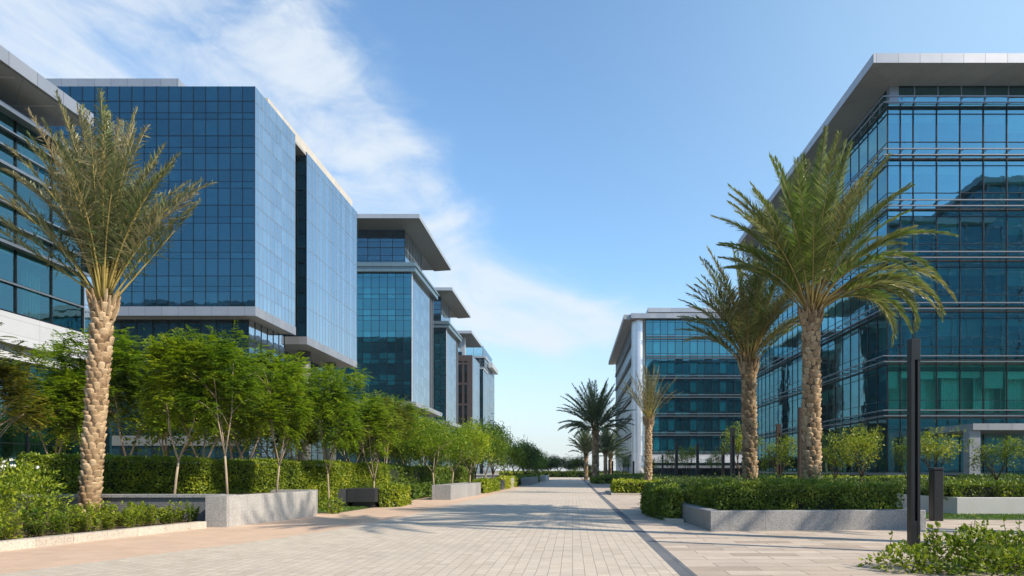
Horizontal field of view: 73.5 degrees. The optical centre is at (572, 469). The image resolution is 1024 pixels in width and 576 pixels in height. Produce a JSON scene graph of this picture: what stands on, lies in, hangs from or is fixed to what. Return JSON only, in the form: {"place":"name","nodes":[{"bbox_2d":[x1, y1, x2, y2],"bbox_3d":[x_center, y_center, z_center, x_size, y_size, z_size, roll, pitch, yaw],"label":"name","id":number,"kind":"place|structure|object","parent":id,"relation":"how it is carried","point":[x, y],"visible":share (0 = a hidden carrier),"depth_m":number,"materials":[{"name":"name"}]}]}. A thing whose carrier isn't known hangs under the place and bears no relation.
{"place":"outdoors","nodes":[
{"label":"outdoors","id":0,"kind":"place"},
{"bbox_2d":[0,521,194,540],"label":"soil bed","id":1,"kind":"object","parent":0,"point":[77,531],"depth_m":16.58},
{"bbox_2d":[0,510,23,539],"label":"shrub","id":2,"kind":"object","parent":1,"relation":"on","point":[12,528],"visible":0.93,"depth_m":14.30,"materials":[{"name":"green plant"}]},
{"bbox_2d":[22,518,45,537],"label":"shrub","id":3,"kind":"object","parent":1,"relation":"on","point":[36,527],"visible":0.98,"depth_m":14.87,"materials":[{"name":"green plant"}]},
{"bbox_2d":[18,503,54,533],"bbox_3d":[-12.284,1.115,15.666,0.698,0.716,0.535,0,0,-9],"label":"shrub","id":4,"kind":"object","parent":1,"relation":"on","point":[33,515],"visible":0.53,"depth_m":15.62,"materials":[{"name":"green plant"}]},
{"bbox_2d":[0,457,76,529],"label":"flowering shrub","id":5,"kind":"object","parent":1,"relation":"on","point":[7,481],"visible":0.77,"depth_m":17.00,"materials":[{"name":"green plant"}]},
{"bbox_2d":[49,509,74,534],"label":"shrub","id":6,"kind":"object","parent":1,"relation":"on","point":[60,527],"visible":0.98,"depth_m":15.43,"materials":[{"name":"green plant"}]},
{"bbox_2d":[69,505,104,532],"bbox_3d":[-11.482,1.134,16.193,0.811,0.677,0.708,0,0,21],"label":"shrub","id":7,"kind":"object","parent":1,"relation":"on","point":[78,520],"visible":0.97,"depth_m":16.07,"materials":[{"name":"green plant"}]},
{"bbox_2d":[0,86,217,521],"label":"palm tree","id":8,"kind":"object","parent":1,"relation":"on","point":[104,210],"visible":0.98,"depth_m":19.01,"materials":[{"name":"green plant"}]},
{"bbox_2d":[97,511,120,529],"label":"shrub","id":9,"kind":"object","parent":1,"relation":"on","point":[107,523],"visible":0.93,"depth_m":16.59,"materials":[{"name":"green plant"}]},
{"bbox_2d":[123,506,141,527],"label":"shrub","id":10,"kind":"object","parent":1,"relation":"on","point":[129,519],"visible":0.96,"depth_m":17.22,"materials":[{"name":"green plant"}]},
{"bbox_2d":[135,504,163,525],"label":"shrub","id":11,"kind":"object","parent":1,"relation":"on","point":[152,519],"visible":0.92,"depth_m":17.79,"materials":[{"name":"green plant"}]},
{"bbox_2d":[160,509,180,524],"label":"shrub","id":12,"kind":"object","parent":1,"relation":"on","point":[166,517],"visible":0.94,"depth_m":18.36,"materials":[{"name":"green plant"}]},
{"bbox_2d":[165,500,192,522],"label":"shrub","id":13,"kind":"object","parent":1,"relation":"on","point":[181,516],"visible":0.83,"depth_m":19.24,"materials":[{"name":"green plant"}]},
{"bbox_2d":[184,504,199,521],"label":"shrub","id":14,"kind":"object","parent":1,"relation":"on","point":[194,515],"visible":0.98,"depth_m":19.24,"materials":[{"name":"green plant"}]},
{"bbox_2d":[34,78,356,465],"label":"office building","id":15,"kind":"structure","parent":0,"point":[264,251],"depth_m":66.15,"materials":[{"name":"blue glass"}]},
{"bbox_2d":[0,477,552,573],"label":"side path","id":16,"kind":"structure","parent":0,"point":[18,560],"depth_m":15.90,"materials":[{"name":"beige stone"}]},
{"bbox_2d":[0,322,57,437],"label":"feathery tree","id":17,"kind":"object","parent":16,"relation":"on","point":[20,394],"visible":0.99,"depth_m":23.80,"materials":[{"name":"green plant"}]},
{"bbox_2d":[0,339,87,460],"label":"feathery tree","id":18,"kind":"object","parent":16,"relation":"on","point":[54,400],"visible":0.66,"depth_m":25.34,"materials":[{"name":"green plant"}]},
{"bbox_2d":[34,329,141,451],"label":"feathery tree","id":19,"kind":"object","parent":16,"relation":"on","point":[63,376],"visible":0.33,"depth_m":26.26,"materials":[{"name":"green plant"}]},
{"bbox_2d":[0,521,205,550],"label":"kerb","id":20,"kind":"structure","parent":16,"relation":"on","point":[17,544],"depth_m":15.40,"materials":[{"name":"stone"}]},
{"bbox_2d":[64,324,186,461],"bbox_3d":[-17.843,-2.032,27.188,4.374,7.510,4.791,0,0,11],"label":"feathery tree","id":21,"kind":"object","parent":16,"relation":"on","point":[131,359],"visible":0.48,"depth_m":26.73,"materials":[{"name":"green plant"}]},
{"bbox_2d":[1,490,317,526],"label":"granite planter","id":22,"kind":"object","parent":16,"relation":"on","point":[224,510],"visible":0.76,"depth_m":19.86,"materials":[{"name":"stone"}]},
{"bbox_2d":[131,327,234,493],"bbox_3d":[-11.911,-1.703,20.833,2.926,5.300,2.733,3,-2,-23],"label":"feathery tree","id":23,"kind":"object","parent":22,"relation":"in","point":[164,354],"visible":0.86,"depth_m":20.31,"materials":[{"name":"green plant"}]},
{"bbox_2d":[163,319,276,493],"bbox_3d":[-10.782,-1.817,20.901,3.080,5.517,3.050,-2,-1,-36],"label":"feathery tree","id":24,"kind":"object","parent":22,"relation":"in","point":[237,392],"visible":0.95,"depth_m":20.55,"materials":[{"name":"green plant"}]},
{"bbox_2d":[243,354,318,492],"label":"feathery tree","id":25,"kind":"object","parent":22,"relation":"in","point":[297,414],"visible":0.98,"depth_m":22.36,"materials":[{"name":"green plant"}]},
{"bbox_2d":[107,327,238,462],"bbox_3d":[-17.361,-2.097,29.083,5.395,7.634,5.844,0,0,-20],"label":"leafy tree","id":26,"kind":"object","parent":16,"relation":"on","point":[193,439],"visible":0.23,"depth_m":28.72,"materials":[{"name":"green plant"}]},
{"bbox_2d":[130,334,267,463],"bbox_3d":[-15.707,-2.030,28.932,5.345,7.505,5.486,0,-2,-40],"label":"feathery tree","id":27,"kind":"object","parent":16,"relation":"on","point":[212,427],"visible":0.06,"depth_m":28.77,"materials":[{"name":"green plant"}]},
{"bbox_2d":[13,451,390,508],"bbox_3d":[-12.106,0.516,26.433,4.905,2.289,14.718,0,0,36],"label":"clipped hedge","id":28,"kind":"object","parent":16,"relation":"on","point":[141,475],"visible":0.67,"depth_m":22.69,"materials":[{"name":"green plant"}]},
{"bbox_2d":[194,335,309,458],"bbox_3d":[-14.805,-2.136,30.848,5.470,7.738,5.108,1,3,13],"label":"feathery tree","id":29,"kind":"object","parent":16,"relation":"on","point":[279,363],"visible":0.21,"depth_m":30.84,"materials":[{"name":"green plant"}]},
{"bbox_2d":[320,497,348,513],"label":"shrub","id":30,"kind":"object","parent":16,"relation":"on","point":[338,509],"visible":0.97,"depth_m":24.90,"materials":[{"name":"green plant"}]},
{"bbox_2d":[378,482,411,506],"bbox_3d":[-7.891,1.087,30.329,1.038,1.130,2.794,0,0,0],"label":"clipped hedge","id":31,"kind":"object","parent":16,"relation":"on","point":[390,495],"visible":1,"depth_m":29.44,"materials":[{"name":"green plant"}]},
{"bbox_2d":[391,413,464,484],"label":"leafy tree","id":32,"kind":"object","parent":16,"relation":"on","point":[411,446],"visible":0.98,"depth_m":39.14,"materials":[{"name":"green plant"}]},
{"bbox_2d":[432,482,480,499],"bbox_3d":[-6.693,1.200,40.264,1.117,0.800,7.816,0,0,4],"label":"granite planter","id":33,"kind":"object","parent":16,"relation":"on","point":[451,491],"visible":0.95,"depth_m":37.66,"materials":[{"name":"stone"}]},
{"bbox_2d":[427,416,485,482],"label":"leafy tree","id":34,"kind":"object","parent":33,"relation":"in","point":[460,449],"visible":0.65,"depth_m":41.86,"materials":[{"name":"green plant"}]},
{"bbox_2d":[450,415,499,481],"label":"leafy tree","id":35,"kind":"object","parent":16,"relation":"on","point":[482,443],"visible":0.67,"depth_m":49.56,"materials":[{"name":"green plant"}]},
{"bbox_2d":[472,477,500,492],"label":"clipped hedge","id":36,"kind":"object","parent":16,"relation":"on","point":[489,484],"visible":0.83,"depth_m":48.22,"materials":[{"name":"green plant"}]},
{"bbox_2d":[460,419,513,476],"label":"leafy tree","id":37,"kind":"object","parent":16,"relation":"on","point":[498,448],"visible":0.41,"depth_m":56.21,"materials":[{"name":"green plant"}]},
{"bbox_2d":[477,413,518,477],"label":"leafy tree","id":38,"kind":"object","parent":16,"relation":"on","point":[504,459],"visible":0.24,"depth_m":63.78,"materials":[{"name":"green plant"}]},
{"bbox_2d":[484,437,530,475],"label":"leafy tree","id":39,"kind":"object","parent":16,"relation":"on","point":[513,454],"visible":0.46,"depth_m":66.15,"materials":[{"name":"green plant"}]},
{"bbox_2d":[498,475,518,488],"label":"clipped hedge","id":40,"kind":"object","parent":16,"relation":"on","point":[507,479],"visible":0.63,"depth_m":59.10,"materials":[{"name":"green plant"}]},
{"bbox_2d":[504,439,538,474],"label":"leafy tree","id":41,"kind":"object","parent":16,"relation":"on","point":[527,453],"visible":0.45,"depth_m":77.63,"materials":[{"name":"green plant"}]},
{"bbox_2d":[512,437,545,474],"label":"leafy tree","id":42,"kind":"object","parent":16,"relation":"on","point":[539,455],"visible":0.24,"depth_m":85.77,"materials":[{"name":"green plant"}]},
{"bbox_2d":[0,477,679,575],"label":"path","id":43,"kind":"structure","parent":0,"point":[566,526],"depth_m":13.67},
{"bbox_2d":[318,497,424,511],"bbox_3d":[-11.084,1.580,42.756,4.998,0.001,34.618,0,0,-1],"label":"lawn strip","id":44,"kind":"object","parent":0,"point":[361,508],"visible":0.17,"depth_m":27.30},
{"bbox_2d":[291,363,367,508],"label":"feathery tree","id":45,"kind":"object","parent":44,"relation":"on","point":[331,416],"visible":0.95,"depth_m":26.63,"materials":[{"name":"green plant"}]},
{"bbox_2d":[333,488,381,507],"bbox_3d":[-9.575,1.185,29.000,2.650,0.830,2.000,0,0,0],"label":"bench planter","id":46,"kind":"object","parent":44,"relation":"on","point":[362,497],"visible":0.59,"depth_m":28.60,"materials":[{"name":"black stone"}]},
{"bbox_2d":[324,396,396,466],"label":"feathery tree","id":47,"kind":"object","parent":44,"relation":"on","point":[341,436],"visible":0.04,"depth_m":40.22,"materials":[{"name":"green plant"}]},
{"bbox_2d":[336,390,405,487],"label":"feathery tree","id":48,"kind":"object","parent":44,"relation":"on","point":[372,414],"visible":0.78,"depth_m":30.20,"materials":[{"name":"green plant"}]},
{"bbox_2d":[341,393,419,462],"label":"feathery tree","id":49,"kind":"object","parent":44,"relation":"on","point":[402,412],"visible":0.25,"depth_m":33.82,"materials":[{"name":"green plant"}]},
{"bbox_2d":[359,392,422,463],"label":"feathery tree","id":50,"kind":"object","parent":44,"relation":"on","point":[397,451],"visible":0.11,"depth_m":41.35,"materials":[{"name":"green plant"}]},
{"bbox_2d":[370,402,436,464],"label":"feathery tree","id":51,"kind":"object","parent":44,"relation":"on","point":[402,438],"visible":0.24,"depth_m":41.94,"materials":[{"name":"green plant"}]},
{"bbox_2d":[396,481,449,498],"bbox_3d":[-8.771,1.153,40.513,1.404,1.028,7.264,0,0,7],"label":"clipped hedge","id":52,"kind":"object","parent":44,"relation":"on","point":[420,490],"visible":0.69,"depth_m":38.77,"materials":[{"name":"green plant"}]},
{"bbox_2d":[400,416,448,465],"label":"feathery tree","id":53,"kind":"object","parent":44,"relation":"on","point":[430,459],"visible":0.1,"depth_m":49.25,"materials":[{"name":"green plant"}]},
{"bbox_2d":[377,463,474,483],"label":"clipped hedge","id":54,"kind":"object","parent":44,"relation":"on","point":[401,474],"visible":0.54,"depth_m":43.15,"materials":[{"name":"green plant"}]},
{"bbox_2d":[324,214,450,465],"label":"office tower","id":55,"kind":"structure","parent":0,"point":[397,292],"depth_m":143.00,"materials":[{"name":"teal glass"}]},
{"bbox_2d":[473,346,497,472],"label":"office tower","id":56,"kind":"structure","parent":0,"point":[484,360],"depth_m":316.42,"materials":[{"name":"grey concrete"}]},
{"bbox_2d":[0,0,1023,470],"label":"sky","id":57,"kind":"structure","parent":0,"point":[568,162],"materials":[{"name":"blue"}]},
{"bbox_2d":[474,471,658,554],"bbox_3d":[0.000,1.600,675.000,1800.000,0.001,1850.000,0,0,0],"label":"ground","id":58,"kind":"structure","parent":0,"point":[488,475],"depth_m":198.56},
{"bbox_2d":[0,45,111,492],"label":"office building","id":59,"kind":"structure","parent":58,"relation":"on","point":[39,302],"depth_m":34.55,"materials":[{"name":"blue glass"}]},
{"bbox_2d":[169,353,298,458],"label":"leafy tree","id":60,"kind":"object","parent":58,"relation":"on","point":[253,442],"visible":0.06,"depth_m":33.44,"materials":[{"name":"green plant"}]},
{"bbox_2d":[201,369,330,463],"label":"leafy tree","id":61,"kind":"object","parent":58,"relation":"on","point":[268,437],"visible":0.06,"depth_m":37.11,"materials":[{"name":"green plant"}]},
{"bbox_2d":[249,352,336,460],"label":"feathery tree","id":62,"kind":"object","parent":58,"relation":"on","point":[311,439],"visible":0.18,"depth_m":35.44,"materials":[{"name":"green plant"}]},
{"bbox_2d":[295,362,380,459],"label":"feathery tree","id":63,"kind":"object","parent":58,"relation":"on","point":[358,385],"visible":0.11,"depth_m":35.80,"materials":[{"name":"green plant"}]},
{"bbox_2d":[428,287,470,465],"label":"office tower","id":64,"kind":"structure","parent":58,"relation":"on","point":[448,304],"depth_m":201.20,"materials":[{"name":"teal glass"}]},
{"bbox_2d":[455,355,479,473],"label":"office building","id":65,"kind":"structure","parent":58,"relation":"on","point":[469,386],"depth_m":247.80,"materials":[{"name":"brown glass"}]},
{"bbox_2d":[458,331,481,354],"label":"roof overhang","id":66,"kind":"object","parent":65,"relation":"on","point":[470,340],"depth_m":266.18,"materials":[{"name":"concrete"}]},
{"bbox_2d":[480,367,487,473],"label":"office building","id":67,"kind":"structure","parent":58,"relation":"on","point":[483,392],"depth_m":277.14,"materials":[{"name":"glass"}]},
{"bbox_2d":[499,470,626,476],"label":"clipped hedge","id":68,"kind":"object","parent":58,"relation":"on","point":[560,473],"visible":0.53,"depth_m":150.09,"materials":[{"name":"green plant"}]},
{"bbox_2d":[566,455,583,470],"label":"leafy tree","id":69,"kind":"object","parent":58,"relation":"on","point":[576,462],"visible":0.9,"depth_m":156.84,"materials":[{"name":"green plant"}]},
{"bbox_2d":[580,477,696,575],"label":"drain band","id":70,"kind":"object","parent":58,"relation":"on","point":[679,567],"visible":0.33,"depth_m":14.57,"materials":[{"name":"stone"}]},
{"bbox_2d":[599,472,703,479],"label":"ground cover","id":71,"kind":"object","parent":58,"relation":"on","point":[635,476],"visible":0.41,"depth_m":72.38,"materials":[{"name":"green plant"}]},
{"bbox_2d":[678,445,704,475],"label":"tree","id":72,"kind":"object","parent":71,"relation":"on","point":[685,457],"visible":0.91,"depth_m":69.44,"materials":[{"name":"green plant"}]},
{"bbox_2d":[702,450,726,477],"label":"tree","id":73,"kind":"object","parent":58,"relation":"on","point":[710,460],"visible":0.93,"depth_m":65.92,"materials":[{"name":"green plant"}]},
{"bbox_2d":[823,475,1023,495],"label":"ground cover","id":74,"kind":"object","parent":58,"relation":"on","point":[924,482],"visible":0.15,"depth_m":32.54,"materials":[{"name":"green plant"}]},
{"bbox_2d":[889,435,922,477],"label":"tree","id":75,"kind":"object","parent":74,"relation":"on","point":[904,449],"visible":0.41,"depth_m":32.96,"materials":[{"name":"green plant"}]},
{"bbox_2d":[903,424,967,467],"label":"tree","id":76,"kind":"object","parent":74,"relation":"on","point":[927,446],"visible":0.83,"depth_m":31.74,"materials":[{"name":"green plant"}]},
{"bbox_2d":[962,435,1023,479],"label":"tree","id":77,"kind":"object","parent":74,"relation":"on","point":[1005,448],"visible":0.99,"depth_m":32.82,"materials":[{"name":"green plant"}]},
{"bbox_2d":[954,472,1023,478],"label":"clipped hedge","id":78,"kind":"object","parent":58,"relation":"on","point":[991,475],"visible":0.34,"depth_m":41.40,"materials":[{"name":"green plant"}]},
{"bbox_2d":[608,308,742,477],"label":"office building","id":79,"kind":"structure","parent":0,"point":[703,408],"depth_m":140.00,"materials":[{"name":"teal glass"}]},
{"bbox_2d":[581,477,1023,575],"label":"pavement","id":80,"kind":"structure","parent":0,"point":[697,551],"depth_m":14.02,"materials":[{"name":"stone"}]},
{"bbox_2d":[566,428,600,479],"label":"palm tree","id":81,"kind":"object","parent":80,"relation":"on","point":[582,445],"visible":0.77,"depth_m":107.61,"materials":[{"name":"green plant"}]},
{"bbox_2d":[556,378,635,476],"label":"palm tree","id":82,"kind":"object","parent":80,"relation":"on","point":[593,410],"visible":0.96,"depth_m":74.38,"materials":[{"name":"green plant"}]},
{"bbox_2d":[589,474,619,483],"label":"clipped hedge","id":83,"kind":"object","parent":80,"relation":"on","point":[602,479],"visible":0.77,"depth_m":73.18,"materials":[{"name":"green plant"}]},
{"bbox_2d":[585,424,626,474],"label":"palm tree","id":84,"kind":"object","parent":80,"relation":"on","point":[607,440],"visible":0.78,"depth_m":103.60,"materials":[{"name":"green plant"}]},
{"bbox_2d":[599,432,627,473],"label":"palm tree","id":85,"kind":"object","parent":80,"relation":"on","point":[610,455],"visible":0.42,"depth_m":111.72,"materials":[{"name":"green plant"}]},
{"bbox_2d":[610,477,667,492],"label":"clipped hedge","id":86,"kind":"object","parent":80,"relation":"on","point":[626,485],"visible":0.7,"depth_m":43.75,"materials":[{"name":"green plant"}]},
{"bbox_2d":[618,364,681,480],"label":"palm tree","id":87,"kind":"object","parent":80,"relation":"on","point":[648,417],"visible":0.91,"depth_m":45.77,"materials":[{"name":"green plant"}]},
{"bbox_2d":[637,480,684,519],"bbox_3d":[3.099,0.974,23.831,1.340,1.358,5.584,0,0,-6],"label":"bush","id":88,"kind":"object","parent":80,"relation":"on","point":[662,499],"visible":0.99,"depth_m":22.07,"materials":[{"name":"green plant"}]},
{"bbox_2d":[730,427,734,477],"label":"lamp column","id":89,"kind":"structure","parent":80,"relation":"on","point":[732,450],"depth_m":39.96,"materials":[{"name":"metal"}]},
{"bbox_2d":[776,424,780,478],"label":"lamp column","id":90,"kind":"structure","parent":80,"relation":"on","point":[778,434],"depth_m":36.88,"materials":[{"name":"brown metal"}]},
{"bbox_2d":[797,407,802,479],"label":"lamp column","id":91,"kind":"structure","parent":80,"relation":"on","point":[799,441],"depth_m":26.88,"materials":[{"name":"brown metal"}]},
{"bbox_2d":[679,503,925,530],"bbox_3d":[6.495,1.335,23.380,6.210,0.530,11.240,0,0,0],"label":"granite planter","id":92,"kind":"object","parent":80,"relation":"on","point":[709,519],"visible":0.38,"depth_m":18.02,"materials":[{"name":"stone"}]},
{"bbox_2d":[675,240,825,479],"bbox_3d":[6.518,-3.620,25.453,5.509,9.917,5.248,0,0,0],"label":"palm tree","id":93,"kind":"object","parent":92,"relation":"in","point":[751,321],"visible":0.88,"depth_m":25.14,"materials":[{"name":"green plant"}]},
{"bbox_2d":[663,473,870,504],"bbox_3d":[6.468,0.720,24.930,6.040,1.258,8.404,0,0,0],"label":"ground cover","id":94,"kind":"object","parent":92,"relation":"in","point":[683,485],"visible":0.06,"depth_m":23.17,"materials":[{"name":"green plant"}]},
{"bbox_2d":[685,470,904,509],"bbox_3d":[6.434,0.592,20.047,5.900,1.208,3.078,0,0,0],"label":"clipped hedge","id":95,"kind":"object","parent":92,"relation":"on","point":[827,494],"visible":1,"depth_m":18.94,"materials":[{"name":"green plant"}]},
{"bbox_2d":[709,124,958,479],"bbox_3d":[8.513,-4.772,22.232,7.779,12.244,6.588,0,0,0],"label":"palm tree","id":96,"kind":"object","parent":92,"relation":"in","point":[810,255],"visible":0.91,"depth_m":21.56,"materials":[{"name":"green plant"}]},
{"bbox_2d":[641,474,990,483],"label":"ground cover","id":97,"kind":"object","parent":80,"relation":"on","point":[672,477],"visible":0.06,"depth_m":46.75,"materials":[{"name":"green plant"}]},
{"bbox_2d":[713,415,764,477],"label":"tree","id":98,"kind":"object","parent":97,"relation":"on","point":[738,449],"visible":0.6,"depth_m":44.00,"materials":[{"name":"green plant"}]},
{"bbox_2d":[758,430,796,477],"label":"tree","id":99,"kind":"object","parent":97,"relation":"on","point":[783,450],"visible":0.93,"depth_m":33.80,"materials":[{"name":"green plant"}]},
{"bbox_2d":[821,430,860,479],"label":"tree","id":100,"kind":"object","parent":97,"relation":"on","point":[834,462],"visible":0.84,"depth_m":32.71,"materials":[{"name":"green plant"}]},
{"bbox_2d":[836,424,888,481],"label":"tree","id":101,"kind":"object","parent":97,"relation":"on","point":[866,442],"visible":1,"depth_m":31.38,"materials":[{"name":"green plant"}]},
{"bbox_2d":[770,474,953,479],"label":"clipped hedge","id":102,"kind":"object","parent":80,"relation":"on","point":[888,476],"visible":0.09,"depth_m":41.23,"materials":[{"name":"green plant"}]},
{"bbox_2d":[907,338,920,548],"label":"lamp column","id":103,"kind":"structure","parent":80,"relation":"on","point":[913,432],"depth_m":13.12,"materials":[{"name":"metal"}]},
{"bbox_2d":[928,467,943,520],"bbox_3d":[11.400,0.760,21.400,0.350,1.680,0.350,0,0,0],"label":"bollard","id":104,"kind":"object","parent":80,"relation":"on","point":[936,493],"visible":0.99,"depth_m":21.24,"materials":[{"name":"metal"}]},
{"bbox_2d":[858,513,1023,575],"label":"leafy shrub","id":105,"kind":"object","parent":80,"relation":"on","point":[997,551],"visible":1,"depth_m":10.63,"materials":[{"name":"green plant"}]},
{"bbox_2d":[896,493,1023,513],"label":"stone planter","id":106,"kind":"object","parent":80,"relation":"on","point":[988,505],"visible":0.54,"depth_m":24.29,"materials":[{"name":"concrete"}]},
{"bbox_2d":[925,477,1023,499],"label":"clipped hedge","id":107,"kind":"object","parent":106,"relation":"in","point":[974,487],"visible":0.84,"depth_m":24.81,"materials":[{"name":"green plant"}]},
{"bbox_2d":[738,53,1023,477],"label":"office building","id":108,"kind":"structure","parent":0,"point":[946,130],"depth_m":54.40,"materials":[{"name":"teal glass"}]},
{"bbox_2d":[926,512,1023,518],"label":"grass","id":109,"kind":"structure","parent":0,"point":[993,516],"depth_m":22.94,"materials":[{"name":"plant"}]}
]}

